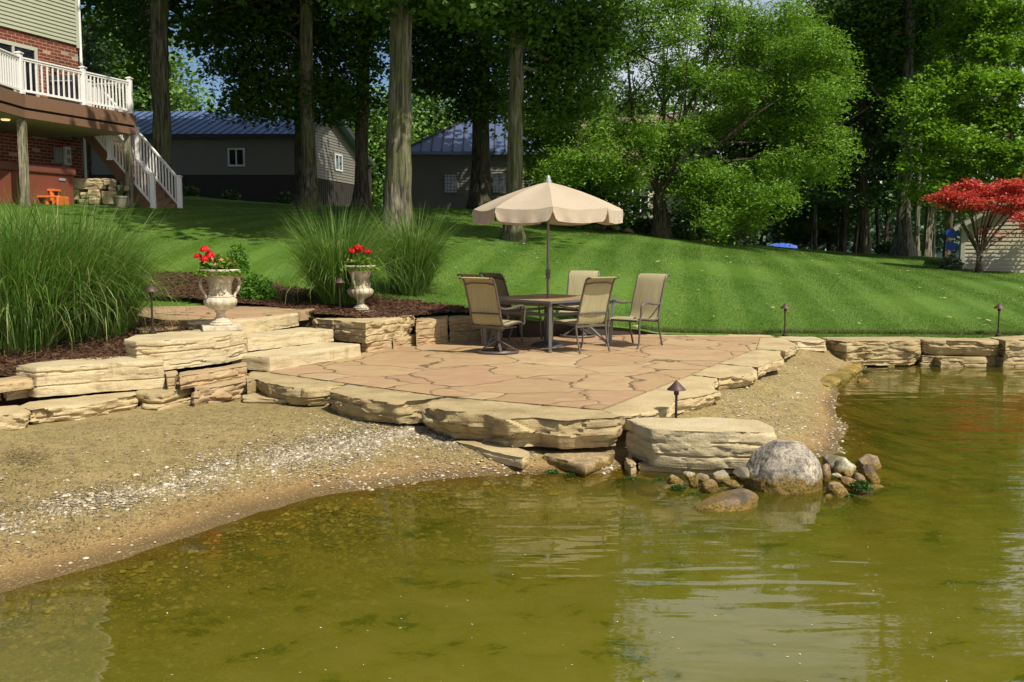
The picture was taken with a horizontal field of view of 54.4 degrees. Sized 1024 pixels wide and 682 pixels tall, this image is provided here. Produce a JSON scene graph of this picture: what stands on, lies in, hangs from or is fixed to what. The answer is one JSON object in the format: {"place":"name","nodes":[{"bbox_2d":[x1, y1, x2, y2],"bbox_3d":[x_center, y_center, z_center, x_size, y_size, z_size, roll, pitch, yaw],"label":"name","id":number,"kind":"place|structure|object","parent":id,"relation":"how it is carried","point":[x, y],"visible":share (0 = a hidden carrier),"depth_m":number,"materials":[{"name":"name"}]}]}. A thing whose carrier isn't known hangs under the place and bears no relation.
{"place":"outdoors","nodes":[
{"label":"outdoors","id":0,"kind":"place"},
{"bbox_2d":[48,75,80,103],"bbox_3d":[-13.023,-7.232,29.075,0.840,1.048,0.615,0,6,0],"label":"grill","id":1,"kind":"object","parent":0,"point":[61,86],"visible":0.37,"depth_m":28.80,"materials":[{"name":"grey metal"}]},
{"bbox_2d":[135,305,316,325],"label":"flagstone path","id":2,"kind":"structure","parent":0,"point":[203,313],"depth_m":14.51,"materials":[{"name":"stone"}]},
{"bbox_2d":[0,316,923,405],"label":"earth bank","id":3,"kind":"structure","parent":0,"point":[530,328],"depth_m":16.42,"materials":[{"name":"soil"}]},
{"bbox_2d":[255,334,759,410],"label":"patio","id":4,"kind":"structure","parent":0,"point":[595,374],"depth_m":12.34,"materials":[{"name":"stone"}]},
{"bbox_2d":[232,342,360,370],"bbox_3d":[-2.780,0.186,13.038,0.666,0.180,1.876,3,6,27],"label":"stone step","id":5,"kind":"object","parent":4,"relation":"on","point":[284,358],"visible":0.94,"depth_m":12.71,"materials":[{"name":"stone"}]},
{"bbox_2d":[246,327,333,350],"bbox_3d":[-3.202,-0.036,13.553,0.666,0.181,1.613,4,7,33],"label":"stone step","id":6,"kind":"object","parent":5,"relation":"on","point":[270,339],"visible":0.77,"depth_m":13.40,"materials":[{"name":"stone"}]},
{"bbox_2d":[361,338,392,351],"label":"limestone block","id":7,"kind":"structure","parent":4,"relation":"on","point":[373,346],"depth_m":14.32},
{"bbox_2d":[333,315,415,342],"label":"limestone block","id":8,"kind":"structure","parent":7,"relation":"on","point":[358,329],"depth_m":14.37,"materials":[{"name":"stone"}]},
{"bbox_2d":[344,265,375,311],"bbox_3d":[-2.370,-0.802,15.551,0.504,0.762,0.515,2,6,18],"label":"garden urn","id":9,"kind":"object","parent":8,"relation":"on","point":[365,283],"visible":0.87,"depth_m":15.41,"materials":[{"name":"stone"}]},
{"bbox_2d":[340,244,379,271],"bbox_3d":[-2.365,-1.297,15.500,0.652,0.422,0.654,0,6,0],"label":"geranium","id":10,"kind":"object","parent":9,"relation":"in","point":[350,261],"visible":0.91,"depth_m":15.39,"materials":[{"name":"green plant"}]},
{"bbox_2d":[415,315,448,345],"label":"limestone block","id":11,"kind":"structure","parent":4,"relation":"on","point":[431,330],"depth_m":15.26,"materials":[{"name":"stone"}]},
{"bbox_2d":[448,315,503,340],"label":"limestone block","id":12,"kind":"structure","parent":4,"relation":"on","point":[459,327],"depth_m":15.89,"materials":[{"name":"stone"}]},
{"bbox_2d":[459,277,525,354],"bbox_3d":[-0.270,-0.366,13.946,0.650,1.081,0.856,4,7,35],"label":"swivel patio chair","id":13,"kind":"object","parent":4,"relation":"on","point":[485,308],"visible":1,"depth_m":13.80,"materials":[{"name":"fabric"}]},
{"bbox_2d":[479,272,542,340],"bbox_3d":[-0.021,-0.563,15.945,0.868,1.080,0.650,-4,7,-35],"label":"patio chair","id":14,"kind":"object","parent":4,"relation":"on","point":[500,282],"visible":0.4,"depth_m":15.72,"materials":[{"name":"fabric"}]},
{"bbox_2d":[472,175,623,346],"bbox_3d":[0.540,-1.197,14.925,2.117,2.546,2.119,2,6,21],"label":"patio umbrella","id":15,"kind":"object","parent":4,"relation":"on","point":[548,201],"visible":0.98,"depth_m":14.18,"materials":[{"name":"fabric"}]},
{"bbox_2d":[483,294,618,352],"bbox_3d":[0.540,-0.292,15.014,1.510,0.731,1.510,6,8,45],"label":"patio table","id":16,"kind":"object","parent":4,"relation":"on","point":[543,301],"visible":0.66,"depth_m":14.78,"materials":[{"name":"metal"}]},
{"bbox_2d":[556,270,600,337],"bbox_3d":[1.121,-0.624,16.568,0.650,1.081,0.856,2,6,17],"label":"swivel patio chair","id":17,"kind":"object","parent":4,"relation":"on","point":[576,280],"visible":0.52,"depth_m":16.78,"materials":[{"name":"fabric"}]},
{"bbox_2d":[552,276,619,353],"bbox_3d":[1.028,-0.383,14.111,0.650,1.080,0.868,-4,7,-36],"label":"patio chair","id":18,"kind":"object","parent":4,"relation":"on","point":[594,305],"visible":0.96,"depth_m":13.93,"materials":[{"name":"fabric"}]},
{"bbox_2d":[605,273,669,348],"bbox_3d":[1.907,-0.468,14.979,0.650,1.080,0.868,5,8,43],"label":"patio chair","id":19,"kind":"object","parent":4,"relation":"on","point":[646,300],"visible":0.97,"depth_m":15.05,"materials":[{"name":"fabric"}]},
{"bbox_2d":[0,364,1023,681],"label":"pond water","id":20,"kind":"structure","parent":0,"point":[868,594],"depth_m":5.46,"materials":[{"name":"green liquid"}]},
{"bbox_2d":[692,488,758,511],"bbox_3d":[1.599,1.265,7.479,0.504,0.288,0.339,-5,7,-40],"label":"rock","id":21,"kind":"object","parent":20,"relation":"in","point":[735,500],"visible":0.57,"depth_m":7.39,"materials":[{"name":"stone"}]},
{"bbox_2d":[0,348,1023,669],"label":"beach","id":22,"kind":"structure","parent":0,"point":[920,458],"depth_m":8.22,"materials":[{"name":"sand"}]},
{"bbox_2d":[0,405,30,431],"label":"limestone block","id":23,"kind":"structure","parent":22,"relation":"on","point":[14,417],"depth_m":9.39,"materials":[{"name":"stone"}]},
{"bbox_2d":[19,391,138,423],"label":"limestone block","id":24,"kind":"structure","parent":22,"relation":"on","point":[65,409],"depth_m":10.01,"materials":[{"name":"stone"}]},
{"bbox_2d":[139,395,191,410],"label":"limestone block","id":25,"kind":"structure","parent":22,"relation":"on","point":[148,406],"depth_m":10.58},
{"bbox_2d":[134,382,192,403],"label":"limestone block","id":26,"kind":"structure","parent":25,"relation":"on","point":[164,395],"depth_m":10.66,"materials":[{"name":"stone"}]},
{"bbox_2d":[16,356,165,396],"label":"limestone block","id":27,"kind":"structure","parent":26,"relation":"on","point":[77,376],"depth_m":10.62,"materials":[{"name":"stone"}]},
{"bbox_2d":[191,375,248,406],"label":"limestone block","id":28,"kind":"structure","parent":22,"relation":"on","point":[228,390],"depth_m":10.99,"materials":[{"name":"stone"}]},
{"bbox_2d":[178,362,246,389],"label":"limestone block","id":29,"kind":"structure","parent":28,"relation":"on","point":[193,378],"depth_m":11.18,"materials":[{"name":"stone"}]},
{"bbox_2d":[248,371,344,405],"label":"limestone block","id":30,"kind":"structure","parent":22,"relation":"on","point":[294,390],"depth_m":10.86,"materials":[{"name":"stone"}]},
{"bbox_2d":[328,384,441,423],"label":"limestone block","id":31,"kind":"structure","parent":22,"relation":"on","point":[363,403],"depth_m":9.94,"materials":[{"name":"stone"}]},
{"bbox_2d":[0,353,861,565],"bbox_3d":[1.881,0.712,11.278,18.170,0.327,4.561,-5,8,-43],"label":"pebbles","id":32,"kind":"object","parent":22,"relation":"on","point":[331,447],"visible":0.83,"depth_m":8.55,"materials":[{"name":"gravel"}]},
{"bbox_2d":[0,382,874,666],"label":"submerged pebbles","id":33,"kind":"object","parent":22,"relation":"on","point":[322,527],"visible":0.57,"depth_m":6.84,"materials":[{"name":"gravel"}]},
{"bbox_2d":[456,440,529,467],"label":"limestone block","id":34,"kind":"structure","parent":22,"relation":"on","point":[513,456],"depth_m":8.77,"materials":[{"name":"stone"}]},
{"bbox_2d":[422,398,622,448],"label":"limestone block","id":35,"kind":"structure","parent":22,"relation":"on","point":[512,424],"depth_m":8.97,"materials":[{"name":"stone"}]},
{"bbox_2d":[543,449,614,477],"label":"limestone block","id":36,"kind":"structure","parent":22,"relation":"on","point":[583,463],"depth_m":8.68,"materials":[{"name":"stone"}]},
{"bbox_2d":[603,376,720,429],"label":"limestone block","id":37,"kind":"structure","parent":22,"relation":"on","point":[700,392],"depth_m":9.98,"materials":[{"name":"stone"}]},
{"bbox_2d":[638,461,742,487],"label":"limestone block","id":38,"kind":"structure","parent":22,"relation":"on","point":[649,470],"depth_m":8.58,"materials":[{"name":"stone"}]},
{"bbox_2d":[625,417,776,469],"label":"limestone block","id":39,"kind":"structure","parent":38,"relation":"on","point":[711,443],"depth_m":8.47,"materials":[{"name":"stone"}]},
{"bbox_2d":[693,364,757,389],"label":"limestone block","id":40,"kind":"structure","parent":22,"relation":"on","point":[730,376],"depth_m":11.81,"materials":[{"name":"stone"}]},
{"bbox_2d":[542,366,941,505],"bbox_3d":[4.249,0.823,11.812,2.717,0.238,10.206,4,7,37],"label":"algae","id":41,"kind":"object","parent":22,"relation":"on","point":[863,485],"visible":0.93,"depth_m":8.25,"materials":[{"name":"plant"}]},
{"bbox_2d":[719,349,783,377],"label":"limestone block","id":42,"kind":"structure","parent":22,"relation":"on","point":[761,362],"depth_m":13.14,"materials":[{"name":"stone"}]},
{"bbox_2d":[756,338,798,358],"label":"limestone block","id":43,"kind":"structure","parent":22,"relation":"on","point":[786,347],"depth_m":15.04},
{"bbox_2d":[743,439,822,511],"bbox_3d":[2.206,1.115,8.086,0.646,0.631,0.547,0,6,0],"label":"boulder","id":44,"kind":"object","parent":22,"relation":"on","point":[785,475],"visible":0.88,"depth_m":7.88,"materials":[{"name":"stone"}]},
{"bbox_2d":[778,336,826,350],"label":"limestone block","id":45,"kind":"structure","parent":22,"relation":"on","point":[811,343],"depth_m":15.81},
{"bbox_2d":[820,362,862,387],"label":"limestone block","id":46,"kind":"structure","parent":22,"relation":"on","point":[838,377],"depth_m":14.44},
{"bbox_2d":[821,337,920,364],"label":"limestone block","id":47,"kind":"structure","parent":22,"relation":"on","point":[885,350],"depth_m":15.90,"materials":[{"name":"stone"}]},
{"bbox_2d":[916,354,998,368],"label":"limestone block","id":48,"kind":"structure","parent":22,"relation":"on","point":[926,359],"depth_m":16.09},
{"bbox_2d":[912,337,1000,355],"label":"limestone block","id":49,"kind":"structure","parent":48,"relation":"on","point":[962,346],"depth_m":15.94,"materials":[{"name":"stone"}]},
{"bbox_2d":[934,355,986,373],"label":"limestone block","id":50,"kind":"structure","parent":22,"relation":"on","point":[967,361],"depth_m":15.86,"materials":[{"name":"stone"}]},
{"bbox_2d":[995,356,1023,372],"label":"limestone block","id":51,"kind":"structure","parent":22,"relation":"on","point":[1013,361],"depth_m":15.88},
{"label":"limestone block","id":52,"kind":"object","parent":22,"relation":"on","visible":0},
{"bbox_2d":[0,376,34,392],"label":"limestone block","id":53,"kind":"structure","parent":52,"relation":"on","point":[12,383],"depth_m":10.13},
{"bbox_2d":[0,196,1023,377],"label":"lawn","id":54,"kind":"structure","parent":0,"point":[618,290],"depth_m":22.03,"materials":[{"name":"plant"}]},
{"bbox_2d":[0,161,75,203],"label":"hot tub","id":55,"kind":"object","parent":54,"relation":"on","point":[45,177],"visible":0.53,"depth_m":27.11,"materials":[{"name":"brown wood"}]},
{"bbox_2d":[0,0,86,202],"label":"brick house","id":56,"kind":"structure","parent":54,"relation":"on","point":[48,31],"depth_m":30.28,"materials":[{"name":"red"}]},
{"bbox_2d":[0,39,39,96],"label":"patio door","id":57,"kind":"structure","parent":56,"relation":"in","point":[30,52],"depth_m":29.66,"materials":[{"name":"white glass"}]},
{"bbox_2d":[0,48,135,206],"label":"deck","id":58,"kind":"structure","parent":56,"relation":"attached to","point":[23,115],"depth_m":27.16,"materials":[{"name":"beige"}]},
{"bbox_2d":[0,322,192,375],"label":"mulch bed","id":59,"kind":"object","parent":54,"relation":"on","point":[98,347],"visible":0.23,"depth_m":11.63,"materials":[{"name":"soil"}]},
{"bbox_2d":[0,179,158,358],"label":"ornamental grass","id":60,"kind":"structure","parent":59,"relation":"on","point":[19,333],"depth_m":11.41,"materials":[{"name":"plant"}]},
{"bbox_2d":[0,181,201,351],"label":"ornamental grass","id":61,"kind":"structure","parent":59,"relation":"on","point":[82,330],"depth_m":12.01,"materials":[{"name":"plant"}]},
{"bbox_2d":[35,224,198,339],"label":"ornamental grass","id":62,"kind":"object","parent":59,"relation":"on","point":[130,316],"depth_m":12.27,"materials":[{"name":"plant"}]},
{"bbox_2d":[78,17,138,192],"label":"spruce","id":63,"kind":"object","parent":54,"relation":"on","point":[88,60],"visible":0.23,"depth_m":48.75,"materials":[{"name":"green plant"}]},
{"bbox_2d":[83,92,182,208],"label":"deck stairs","id":64,"kind":"structure","parent":54,"relation":"on","point":[150,187],"depth_m":30.21,"materials":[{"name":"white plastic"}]},
{"bbox_2d":[78,2,216,110],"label":"background tree","id":65,"kind":"object","parent":54,"relation":"on","point":[185,98],"visible":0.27,"depth_m":59.81,"materials":[{"name":"green plant"}]},
{"bbox_2d":[123,327,246,369],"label":"limestone block","id":66,"kind":"structure","parent":54,"relation":"on","point":[185,349],"depth_m":11.54,"materials":[{"name":"stone"}]},
{"bbox_2d":[198,269,241,331],"bbox_3d":[-3.671,-0.523,12.527,0.515,0.762,0.504,-2,6,-20],"label":"garden urn","id":67,"kind":"object","parent":66,"relation":"on","point":[220,299],"visible":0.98,"depth_m":12.40,"materials":[{"name":"stone"}]},
{"bbox_2d":[193,246,245,276],"bbox_3d":[-3.670,-1.001,12.483,0.649,0.388,0.646,0,6,0],"label":"geranium","id":68,"kind":"object","parent":67,"relation":"in","point":[210,260],"visible":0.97,"depth_m":12.37,"materials":[{"name":"green plant"}]},
{"bbox_2d":[81,110,374,205],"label":"barn","id":69,"kind":"structure","parent":54,"relation":"on","point":[215,158],"depth_m":49.46,"materials":[{"name":"grey"}]},
{"bbox_2d":[226,243,252,275],"bbox_3d":[-5.182,-1.503,18.797,0.534,0.687,0.580,0,6,0],"label":"garden shrub","id":70,"kind":"object","parent":54,"relation":"on","point":[236,257],"visible":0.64,"depth_m":18.72,"materials":[{"name":"green plant"}]},
{"bbox_2d":[187,313,298,332],"bbox_3d":[-3.919,-0.319,14.627,1.584,0.194,3.680,0,6,0],"label":"stone step","id":71,"kind":"object","parent":54,"relation":"on","point":[260,324],"visible":0.27,"depth_m":13.70,"materials":[{"name":"stone"}]},
{"bbox_2d":[80,0,417,198],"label":"shade tree","id":72,"kind":"object","parent":54,"relation":"on","point":[156,42],"visible":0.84,"depth_m":36.28,"materials":[{"name":"green plant"}]},
{"bbox_2d":[0,271,528,371],"bbox_3d":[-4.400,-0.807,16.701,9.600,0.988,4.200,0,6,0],"label":"mulch bed","id":73,"kind":"object","parent":54,"relation":"on","point":[334,311],"visible":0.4,"depth_m":16.46,"materials":[{"name":"wood"}]},
{"bbox_2d":[239,273,278,299],"bbox_3d":[-4.197,-0.865,16.468,0.702,0.548,0.680,0,6,0],"label":"garden shrub","id":74,"kind":"object","parent":73,"relation":"on","point":[250,288],"visible":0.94,"depth_m":16.33,"materials":[{"name":"green plant"}]},
{"bbox_2d":[248,193,443,307],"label":"ornamental grass","id":75,"kind":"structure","parent":73,"relation":"on","point":[322,263],"depth_m":15.76,"materials":[{"name":"plant"}]},
{"bbox_2d":[151,0,379,210],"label":"shade tree","id":76,"kind":"object","parent":54,"relation":"on","point":[303,86],"visible":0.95,"depth_m":35.66,"materials":[{"name":"green plant"}]},
{"bbox_2d":[292,5,340,205],"bbox_3d":[-6.364,-13.480,37.142,10.947,17.463,12.110,0,6,0],"label":"shade tree","id":77,"kind":"object","parent":54,"relation":"on","point":[297,159],"visible":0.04,"depth_m":39.30,"materials":[{"name":"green plant"}]},
{"bbox_2d":[292,0,425,210],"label":"shade tree","id":78,"kind":"object","parent":54,"relation":"on","point":[364,42],"visible":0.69,"depth_m":36.24,"materials":[{"name":"green plant"}]},
{"bbox_2d":[318,75,443,206],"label":"background tree","id":79,"kind":"object","parent":54,"relation":"on","point":[376,148],"visible":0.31,"depth_m":66.99,"materials":[{"name":"green plant"}]},
{"bbox_2d":[350,201,479,295],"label":"ornamental grass","id":80,"kind":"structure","parent":54,"relation":"on","point":[426,260],"depth_m":17.41,"materials":[{"name":"plant"}]},
{"bbox_2d":[301,0,532,248],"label":"shade tree","id":81,"kind":"object","parent":54,"relation":"on","point":[398,169],"visible":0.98,"depth_m":21.40,"materials":[{"name":"grey plant"}]},
{"bbox_2d":[371,79,467,141],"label":"background tree","id":82,"kind":"object","parent":54,"relation":"on","point":[423,104],"visible":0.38,"depth_m":71.65,"materials":[{"name":"green plant"}]},
{"bbox_2d":[378,3,534,209],"bbox_3d":[-0.629,-13.225,35.830,14.747,17.017,16.457,0,6,0],"label":"shade tree","id":83,"kind":"object","parent":54,"relation":"on","point":[448,75],"visible":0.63,"depth_m":39.26,"materials":[{"name":"green plant"}]},
{"bbox_2d":[411,111,572,207],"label":"garage","id":84,"kind":"structure","parent":54,"relation":"on","point":[441,160],"depth_m":44.49,"materials":[{"name":"grey"}]},
{"bbox_2d":[418,0,667,241],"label":"shade tree","id":85,"kind":"object","parent":54,"relation":"on","point":[573,38],"visible":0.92,"depth_m":26.95,"materials":[{"name":"green plant"}]},
{"bbox_2d":[483,105,652,231],"bbox_3d":[2.499,-6.254,36.410,7.237,5.113,4.456,0,6,0],"label":"young tree","id":86,"kind":"object","parent":54,"relation":"on","point":[624,205],"visible":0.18,"depth_m":36.27,"materials":[{"name":"green plant"}]},
{"bbox_2d":[559,75,722,157],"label":"background tree","id":87,"kind":"object","parent":54,"relation":"on","point":[670,107],"visible":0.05,"depth_m":65.21,"materials":[{"name":"green plant"}]},
{"bbox_2d":[576,115,722,232],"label":"pale house","id":88,"kind":"structure","parent":54,"relation":"on","point":[670,199],"depth_m":51.61,"materials":[{"name":"beige"}]},
{"bbox_2d":[523,0,871,245],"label":"feathery tree","id":89,"kind":"object","parent":54,"relation":"on","point":[704,180],"visible":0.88,"depth_m":34.04,"materials":[{"name":"green plant"}]},
{"bbox_2d":[642,157,765,245],"bbox_3d":[7.208,-5.089,37.621,5.340,3.685,4.100,0,6,0],"label":"flowering shrub","id":90,"kind":"object","parent":54,"relation":"on","point":[678,219],"visible":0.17,"depth_m":37.32,"materials":[{"name":"green plant"}]},
{"bbox_2d":[648,1,794,237],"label":"woodland tree","id":91,"kind":"object","parent":54,"relation":"on","point":[725,59],"visible":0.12,"depth_m":49.70,"materials":[{"name":"green plant"}]},
{"bbox_2d":[688,18,794,237],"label":"woodland tree","id":92,"kind":"object","parent":54,"relation":"on","point":[747,154],"visible":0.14,"depth_m":49.69,"materials":[{"name":"green plant"}]},
{"bbox_2d":[665,154,834,244],"bbox_3d":[9.255,-5.462,39.165,6.368,3.758,4.136,0,6,0],"label":"young tree","id":93,"kind":"object","parent":54,"relation":"on","point":[803,199],"visible":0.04,"depth_m":38.94,"materials":[{"name":"green plant"}]},
{"bbox_2d":[714,88,874,249],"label":"woodland tree","id":94,"kind":"object","parent":54,"relation":"on","point":[790,224],"visible":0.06,"depth_m":52.53,"materials":[{"name":"green plant"}]},
{"bbox_2d":[714,0,879,249],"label":"woodland tree","id":95,"kind":"object","parent":54,"relation":"on","point":[815,246],"visible":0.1,"depth_m":46.94,"materials":[{"name":"green plant"}]},
{"bbox_2d":[759,210,875,250],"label":"black bush tree","id":96,"kind":"object","parent":54,"relation":"on","point":[828,237],"visible":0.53,"depth_m":54.32,"materials":[{"name":"green plant"}]},
{"bbox_2d":[640,323,1023,334],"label":"edge grass","id":97,"kind":"structure","parent":54,"relation":"on","point":[809,330],"depth_m":16.92,"materials":[{"name":"plant"}]},
{"bbox_2d":[770,6,899,251],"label":"woodland tree","id":98,"kind":"object","parent":54,"relation":"on","point":[845,219],"visible":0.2,"depth_m":49.21,"materials":[{"name":"green plant"}]},
{"bbox_2d":[765,0,943,252],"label":"hemlock","id":99,"kind":"object","parent":54,"relation":"on","point":[863,173],"visible":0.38,"depth_m":43.12,"materials":[{"name":"green plant"}]},
{"bbox_2d":[803,0,979,255],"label":"shade tree","id":100,"kind":"object","parent":54,"relation":"on","point":[896,30],"visible":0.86,"depth_m":37.35,"materials":[{"name":"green plant"}]},
{"bbox_2d":[833,0,1019,255],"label":"woodland tree","id":101,"kind":"object","parent":54,"relation":"on","point":[917,211],"visible":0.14,"depth_m":42.51,"materials":[{"name":"green plant"}]},
{"bbox_2d":[847,0,1017,256],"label":"woodland tree","id":102,"kind":"object","parent":54,"relation":"on","point":[928,235],"visible":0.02,"depth_m":42.63,"materials":[{"name":"green plant"}]},
{"bbox_2d":[869,31,1019,256],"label":"woodland tree","id":103,"kind":"object","parent":54,"relation":"on","point":[943,219],"visible":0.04,"depth_m":47.40,"materials":[{"name":"green plant"}]},
{"bbox_2d":[872,0,1023,208],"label":"beech tree","id":104,"kind":"object","parent":54,"relation":"on","point":[1003,49],"visible":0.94,"depth_m":33.46,"materials":[{"name":"green plant"}]},
{"bbox_2d":[911,2,1023,257],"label":"woodland tree","id":105,"kind":"object","parent":54,"relation":"on","point":[949,225],"visible":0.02,"depth_m":43.66,"materials":[{"name":"green plant"}]},
{"bbox_2d":[920,171,1023,272],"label":"red maple","id":106,"kind":"object","parent":54,"relation":"on","point":[972,195],"visible":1,"depth_m":29.93,"materials":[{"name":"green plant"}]},
{"bbox_2d":[953,195,1023,272],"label":"garden shed","id":107,"kind":"structure","parent":54,"relation":"on","point":[1002,256],"depth_m":31.43,"materials":[{"name":"beige"}]},
{"bbox_2d":[990,335,1023,356],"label":"limestone block","id":108,"kind":"structure","parent":54,"relation":"on","point":[1010,346],"depth_m":15.81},
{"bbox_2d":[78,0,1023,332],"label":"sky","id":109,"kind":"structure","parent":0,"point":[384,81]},
{"bbox_2d":[380,173,997,252],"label":"woods","id":110,"kind":"object","parent":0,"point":[939,239],"visible":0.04,"depth_m":219.53,"materials":[{"name":"green plant"}]},
{"bbox_2d":[825,249,958,256],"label":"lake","id":111,"kind":"structure","parent":0,"point":[938,253],"depth_m":189.08,"materials":[{"name":"liquid"}]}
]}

